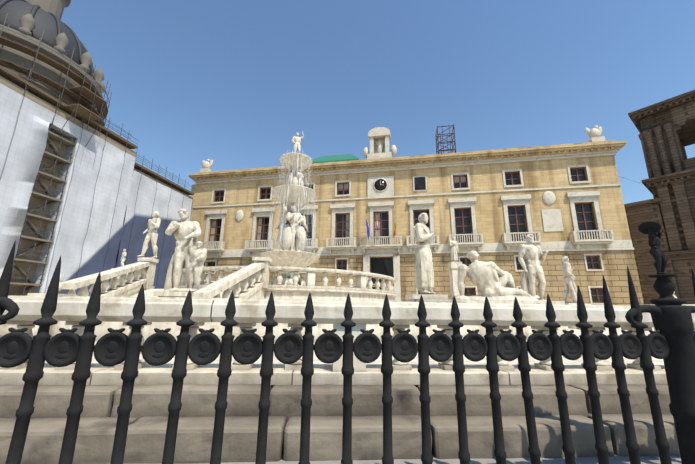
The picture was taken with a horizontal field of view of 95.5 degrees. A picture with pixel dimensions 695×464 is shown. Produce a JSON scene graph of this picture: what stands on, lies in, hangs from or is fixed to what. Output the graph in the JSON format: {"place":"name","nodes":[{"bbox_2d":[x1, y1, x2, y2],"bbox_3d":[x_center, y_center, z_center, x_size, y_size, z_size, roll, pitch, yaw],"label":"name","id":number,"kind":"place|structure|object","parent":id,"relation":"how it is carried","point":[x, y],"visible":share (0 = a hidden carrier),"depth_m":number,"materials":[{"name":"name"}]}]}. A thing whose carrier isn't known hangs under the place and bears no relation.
{"place":"outdoors","nodes":[
{"label":"outdoors","id":0,"kind":"place"},
{"bbox_2d":[10,122,75,295],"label":"gap poles","id":1,"kind":"object","parent":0,"point":[33,250],"visible":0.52,"depth_m":28.86,"materials":[{"name":"metal"}]},
{"bbox_2d":[0,153,694,342],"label":"fountain","id":2,"kind":"structure","parent":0,"point":[126,282],"depth_m":11.95,"materials":[{"name":"stone"}]},
{"bbox_2d":[266,151,315,251],"bbox_3d":[-3.215,-1.769,18.872,2.790,6.766,2.790,1,-14,-1],"label":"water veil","id":3,"kind":"object","parent":2,"relation":"on","point":[307,184],"visible":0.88,"depth_m":18.11,"materials":[{"name":"white"}]},
{"bbox_2d":[47,131,676,302],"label":"statues","id":4,"kind":"object","parent":2,"relation":"attached to","point":[492,280],"visible":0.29,"depth_m":8.43,"materials":[{"name":"stone"}]},
{"bbox_2d":[61,0,694,203],"label":"sky","id":5,"kind":"structure","parent":0,"point":[231,84],"materials":[{"name":"blue"}]},
{"bbox_2d":[155,454,681,463],"bbox_3d":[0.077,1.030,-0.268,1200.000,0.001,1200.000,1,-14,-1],"label":"ground","id":6,"kind":"structure","parent":0,"point":[616,459],"depth_m":2.28,"materials":[{"name":"grey stone"}]},
{"bbox_2d":[10,130,75,295],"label":"gap slabs","id":7,"kind":"structure","parent":6,"relation":"on","point":[46,176],"depth_m":29.20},
{"bbox_2d":[0,76,192,295],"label":"building wall","id":8,"kind":"structure","parent":6,"relation":"on","point":[24,267],"depth_m":29.51,"materials":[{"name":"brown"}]},
{"bbox_2d":[0,0,104,114],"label":"dome","id":9,"kind":"structure","parent":8,"relation":"on","point":[54,7],"depth_m":31.10,"materials":[{"name":"grey stone"}]},
{"bbox_2d":[0,83,192,295],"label":"sheet","id":10,"kind":"object","parent":8,"relation":"attached to","point":[104,189],"visible":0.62,"depth_m":32.02,"materials":[{"name":"white fabric"}]},
{"bbox_2d":[0,37,193,194],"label":"planks","id":11,"kind":"object","parent":8,"relation":"on","point":[73,93],"visible":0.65,"depth_m":31.53,"materials":[{"name":"brown wood"}]},
{"bbox_2d":[0,13,194,203],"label":"scaff poles","id":12,"kind":"object","parent":11,"relation":"on","point":[84,77],"visible":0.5,"depth_m":31.35,"materials":[{"name":"grey"}]},
{"bbox_2d":[0,383,679,463],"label":"steps","id":13,"kind":"structure","parent":6,"relation":"on","point":[147,428],"depth_m":2.42,"materials":[{"name":"stone"}]},
{"bbox_2d":[45,327,663,365],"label":"platform","id":14,"kind":"structure","parent":13,"relation":"on","point":[532,360],"depth_m":3.84,"materials":[{"name":"stone"}]},
{"bbox_2d":[0,296,694,384],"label":"stone parapet","id":15,"kind":"structure","parent":14,"relation":"on","point":[170,310],"depth_m":2.87,"materials":[{"name":"stone"}]},
{"bbox_2d":[0,320,694,371],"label":"balusters","id":16,"kind":"object","parent":15,"relation":"on","point":[360,366],"visible":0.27,"depth_m":2.96,"materials":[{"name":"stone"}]},
{"bbox_2d":[0,221,694,463],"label":"fence","id":17,"kind":"object","parent":6,"relation":"on","point":[670,341],"visible":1,"depth_m":1.76,"materials":[{"name":"metal"}]},
{"bbox_2d":[185,140,643,305],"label":"palazzo","id":18,"kind":"structure","parent":6,"relation":"on","point":[490,220],"depth_m":44.87,"materials":[{"name":"beige stone"}]},
{"bbox_2d":[312,154,358,163],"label":"green roof","id":19,"kind":"structure","parent":18,"relation":"on","point":[337,158],"depth_m":57.50,"materials":[{"name":"green metal"}]},
{"bbox_2d":[209,176,465,248],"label":"window curtains","id":20,"kind":"object","parent":18,"relation":"attached to","point":[377,215],"depth_m":48.30,"materials":[{"name":"brown"}]},
{"bbox_2d":[193,125,633,304],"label":"building trim","id":21,"kind":"structure","parent":18,"relation":"attached to","point":[379,137],"depth_m":45.26,"materials":[{"name":"white stone"}]},
{"bbox_2d":[435,124,455,153],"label":"scaffold tower","id":22,"kind":"structure","parent":18,"relation":"on","point":[447,141],"depth_m":51.19,"materials":[{"name":"grey"}]},
{"bbox_2d":[624,90,694,303],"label":"building","id":23,"kind":"structure","parent":6,"relation":"on","point":[666,130],"depth_m":42.10,"materials":[{"name":"brown stone"}]},
{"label":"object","id":24,"kind":"object","parent":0,"visible":0},
{"bbox_2d":[366,219,368,240],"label":"flag","id":25,"kind":"object","parent":24,"relation":"attached to","point":[367,229],"visible":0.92,"depth_m":45.21,"materials":[{"name":"blue fabric"}]}
]}

